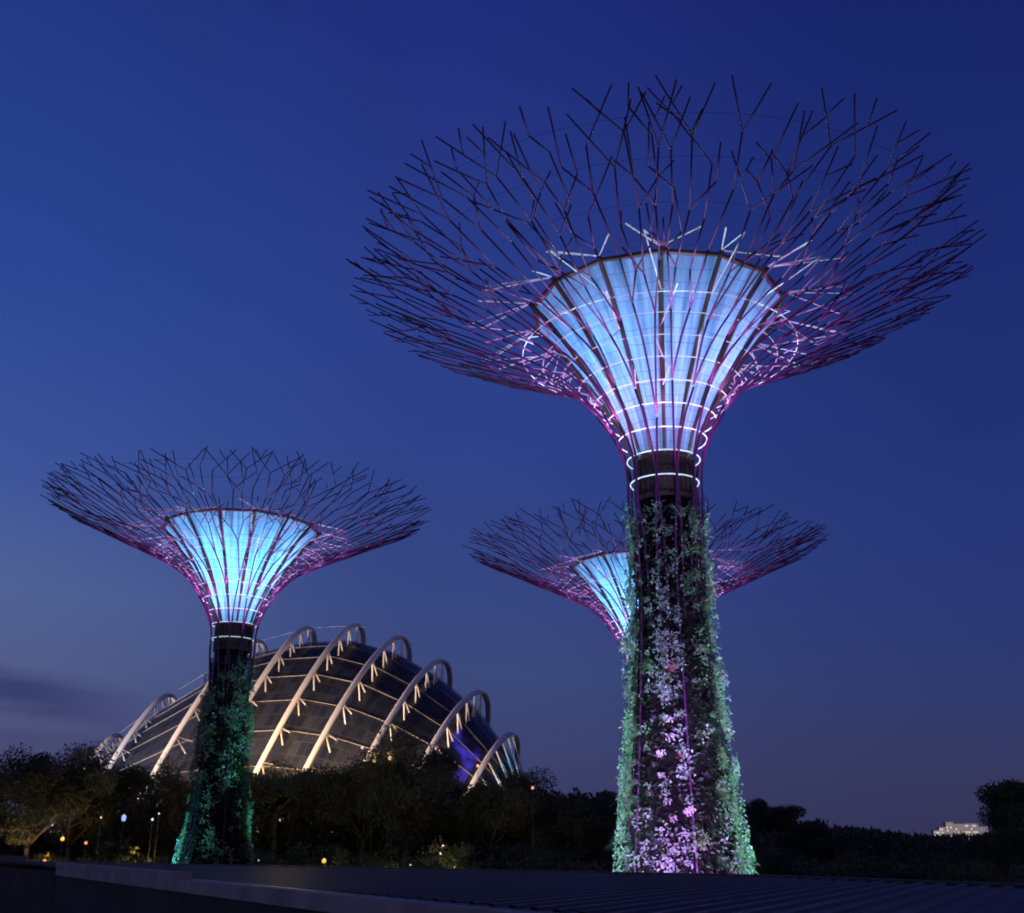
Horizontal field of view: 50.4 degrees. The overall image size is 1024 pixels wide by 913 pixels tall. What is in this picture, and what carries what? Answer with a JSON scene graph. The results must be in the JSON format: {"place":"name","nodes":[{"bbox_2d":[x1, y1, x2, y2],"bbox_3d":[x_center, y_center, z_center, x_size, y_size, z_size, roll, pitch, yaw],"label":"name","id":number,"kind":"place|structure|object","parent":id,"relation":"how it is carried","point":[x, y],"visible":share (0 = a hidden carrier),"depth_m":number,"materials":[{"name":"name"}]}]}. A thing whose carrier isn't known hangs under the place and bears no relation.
{"place":"outdoors","nodes":[
{"label":"outdoors","id":0,"kind":"place"},
{"bbox_2d":[0,0,1023,834],"label":"sky","id":1,"kind":"structure","parent":0,"point":[185,200],"materials":[{"name":"blue"}]},
{"bbox_2d":[598,856,1023,882],"bbox_3d":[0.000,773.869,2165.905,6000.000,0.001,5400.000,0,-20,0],"label":"ground","id":2,"kind":"structure","parent":0,"point":[1014,866],"depth_m":206.36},
{"bbox_2d":[0,856,27,860],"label":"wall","id":3,"kind":"structure","parent":2,"relation":"on","point":[15,858],"depth_m":113.17,"materials":[{"name":"grey concrete"}]},
{"bbox_2d":[0,742,38,855],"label":"garden tree","id":4,"kind":"object","parent":2,"relation":"on","point":[11,763],"visible":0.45,"depth_m":143.75,"materials":[{"name":"green plant"}]},
{"bbox_2d":[0,852,48,860],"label":"shrub","id":5,"kind":"object","parent":2,"relation":"on","point":[34,857],"visible":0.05,"depth_m":119.61,"materials":[{"name":"green plant"}]},
{"bbox_2d":[0,742,118,858],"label":"garden tree","id":6,"kind":"object","parent":2,"relation":"on","point":[41,773],"visible":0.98,"depth_m":138.18,"materials":[{"name":"green plant"}]},
{"bbox_2d":[35,851,90,861],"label":"shrub","id":7,"kind":"object","parent":2,"relation":"on","point":[63,859],"visible":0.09,"depth_m":117.69,"materials":[{"name":"green plant"}]},
{"bbox_2d":[2,739,151,859],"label":"garden tree","id":8,"kind":"object","parent":2,"relation":"on","point":[70,841],"visible":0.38,"depth_m":144.41,"materials":[{"name":"green plant"}]},
{"bbox_2d":[83,845,139,862],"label":"shrub","id":9,"kind":"object","parent":2,"relation":"on","point":[122,859],"visible":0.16,"depth_m":118.47,"materials":[{"name":"green plant"}]},
{"bbox_2d":[93,839,137,862],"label":"palm","id":10,"kind":"object","parent":2,"relation":"on","point":[113,848],"visible":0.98,"depth_m":116.27,"materials":[{"name":"green plant"}]},
{"bbox_2d":[118,814,125,862],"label":"garden lamp","id":11,"kind":"object","parent":2,"relation":"on","point":[123,817],"visible":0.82,"depth_m":115.56,"materials":[{"name":"grey paint"}]},
{"bbox_2d":[65,763,188,859],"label":"garden tree","id":12,"kind":"object","parent":2,"relation":"on","point":[137,778],"visible":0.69,"depth_m":149.91,"materials":[{"name":"green plant"}]},
{"bbox_2d":[126,859,144,862],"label":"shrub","id":13,"kind":"object","parent":2,"relation":"on","point":[141,860],"visible":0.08,"depth_m":114.04,"materials":[{"name":"green plant"}]},
{"bbox_2d":[134,851,175,863],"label":"shrub","id":14,"kind":"object","parent":2,"relation":"on","point":[158,859],"visible":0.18,"depth_m":119.56,"materials":[{"name":"green plant"}]},
{"bbox_2d":[151,753,192,856],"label":"garden tree","id":15,"kind":"object","parent":2,"relation":"on","point":[176,809],"visible":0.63,"depth_m":151.06,"materials":[{"name":"green plant"}]},
{"bbox_2d":[181,757,256,822],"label":"garden tree","id":16,"kind":"object","parent":2,"relation":"on","point":[195,785],"visible":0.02,"depth_m":151.82,"materials":[{"name":"green plant"}]},
{"bbox_2d":[39,446,430,864],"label":"supertree","id":17,"kind":"object","parent":2,"relation":"on","point":[239,562],"visible":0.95,"depth_m":110.14,"materials":[{"name":"metal"}]},
{"bbox_2d":[245,847,292,865],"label":"shrub","id":18,"kind":"object","parent":2,"relation":"on","point":[281,862],"visible":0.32,"depth_m":112.90,"materials":[{"name":"green plant"}]},
{"bbox_2d":[46,623,526,861],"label":"glass dome","id":19,"kind":"structure","parent":2,"relation":"on","point":[335,700],"depth_m":208.86,"materials":[{"name":"glass"}]},
{"bbox_2d":[244,770,344,859],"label":"spreading tree","id":20,"kind":"object","parent":2,"relation":"on","point":[263,789],"visible":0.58,"depth_m":149.80,"materials":[{"name":"green plant"}]},
{"bbox_2d":[264,758,355,844],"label":"garden tree","id":21,"kind":"object","parent":2,"relation":"on","point":[304,771],"visible":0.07,"depth_m":160.22,"materials":[{"name":"green plant"}]},
{"bbox_2d":[286,842,346,866],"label":"shrub","id":22,"kind":"object","parent":2,"relation":"on","point":[295,859],"visible":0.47,"depth_m":115.45,"materials":[{"name":"green plant"}]},
{"bbox_2d":[287,728,426,862],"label":"garden tree","id":23,"kind":"object","parent":2,"relation":"on","point":[342,803],"visible":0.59,"depth_m":148.65,"materials":[{"name":"green plant"}]},
{"bbox_2d":[357,746,363,857],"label":"garden lamp","id":24,"kind":"object","parent":2,"relation":"on","point":[362,747],"visible":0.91,"depth_m":142.60,"materials":[{"name":"black metal"}]},
{"bbox_2d":[331,844,404,867],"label":"shrub","id":25,"kind":"object","parent":2,"relation":"on","point":[375,861],"visible":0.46,"depth_m":115.09,"materials":[{"name":"green plant"}]},
{"bbox_2d":[370,759,375,859],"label":"garden lamp","id":26,"kind":"object","parent":2,"relation":"on","point":[371,824],"visible":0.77,"depth_m":140.02,"materials":[{"name":"black metal"}]},
{"bbox_2d":[347,723,461,865],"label":"garden tree","id":27,"kind":"object","parent":2,"relation":"on","point":[399,791],"visible":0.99,"depth_m":139.31,"materials":[{"name":"green plant"}]},
{"bbox_2d":[396,848,448,868],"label":"shrub","id":28,"kind":"object","parent":2,"relation":"on","point":[414,865],"visible":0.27,"depth_m":102.61,"materials":[{"name":"green plant"}]},
{"bbox_2d":[400,747,482,865],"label":"garden tree","id":29,"kind":"object","parent":2,"relation":"on","point":[448,828],"visible":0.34,"depth_m":144.76,"materials":[{"name":"green plant"}]},
{"bbox_2d":[417,835,479,868],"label":"shrub","id":30,"kind":"object","parent":2,"relation":"on","point":[454,859],"visible":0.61,"depth_m":109.60,"materials":[{"name":"green plant"}]},
{"bbox_2d":[476,764,478,860],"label":"garden lamp","id":31,"kind":"object","parent":2,"relation":"on","point":[477,765],"visible":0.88,"depth_m":139.65,"materials":[{"name":"black metal"}]},
{"bbox_2d":[443,766,557,865],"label":"garden tree","id":32,"kind":"object","parent":2,"relation":"on","point":[513,806],"visible":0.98,"depth_m":140.03,"materials":[{"name":"green plant"}]},
{"bbox_2d":[465,842,538,869],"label":"shrub","id":33,"kind":"object","parent":2,"relation":"on","point":[501,864],"visible":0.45,"depth_m":107.59,"materials":[{"name":"green plant"}]},
{"bbox_2d":[0,860,1023,912],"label":"shelter","id":34,"kind":"object","parent":2,"relation":"on","point":[62,887],"visible":1,"depth_m":23.92,"materials":[{"name":"metal"}]},
{"bbox_2d":[0,772,1023,871],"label":"woods","id":35,"kind":"object","parent":2,"relation":"on","point":[879,842],"visible":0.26,"depth_m":154.91,"materials":[{"name":"green plant"}]},
{"bbox_2d":[28,854,1023,882],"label":"undergrowth","id":36,"kind":"object","parent":2,"relation":"on","point":[1020,871],"visible":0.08,"depth_m":112.20,"materials":[{"name":"green plant"}]},
{"bbox_2d":[494,765,592,862],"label":"garden tree","id":37,"kind":"object","parent":2,"relation":"on","point":[547,815],"visible":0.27,"depth_m":147.30,"materials":[{"name":"green plant"}]},
{"bbox_2d":[528,795,623,868],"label":"garden tree","id":38,"kind":"object","parent":2,"relation":"on","point":[578,812],"visible":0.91,"depth_m":139.07,"materials":[{"name":"green plant"}]},
{"bbox_2d":[574,789,615,820],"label":"spreading tree","id":39,"kind":"object","parent":2,"relation":"on","point":[609,795],"visible":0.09,"depth_m":182.69,"materials":[{"name":"green plant"}]},
{"bbox_2d":[461,495,828,869],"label":"supertree","id":40,"kind":"object","parent":2,"relation":"on","point":[601,577],"visible":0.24,"depth_m":118.65,"materials":[{"name":"metal"}]},
{"bbox_2d":[345,75,986,873],"bbox_3d":[9.496,6.770,65.537,41.130,39.522,40.898,0,-20,0],"label":"supertree","id":41,"kind":"object","parent":2,"relation":"on","point":[655,347],"visible":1,"depth_m":64.30,"materials":[{"name":"metal"}]},
{"bbox_2d":[730,801,758,854],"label":"garden tree","id":42,"kind":"object","parent":2,"relation":"on","point":[751,819],"visible":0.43,"depth_m":169.10,"materials":[{"name":"green plant"}]},
{"bbox_2d":[747,797,806,859],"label":"spreading tree","id":43,"kind":"object","parent":2,"relation":"on","point":[775,818],"visible":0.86,"depth_m":173.17,"materials":[{"name":"green plant"}]},
{"bbox_2d":[773,820,854,862],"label":"garden tree","id":44,"kind":"object","parent":2,"relation":"on","point":[828,849],"visible":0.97,"depth_m":178.12,"materials":[{"name":"green plant"}]},
{"bbox_2d":[974,777,1023,845],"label":"spreading tree","id":45,"kind":"object","parent":2,"relation":"on","point":[1007,792],"visible":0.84,"depth_m":85.95,"materials":[{"name":"green plant"}]},
{"bbox_2d":[980,802,1023,865],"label":"garden tree","id":46,"kind":"object","parent":2,"relation":"on","point":[1018,846],"visible":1,"depth_m":80.76,"materials":[{"name":"green plant"}]},
{"bbox_2d":[930,822,987,838],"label":"apartment block","id":47,"kind":"structure","parent":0,"point":[966,828],"depth_m":851.91,"materials":[{"name":"paint"}]}
]}

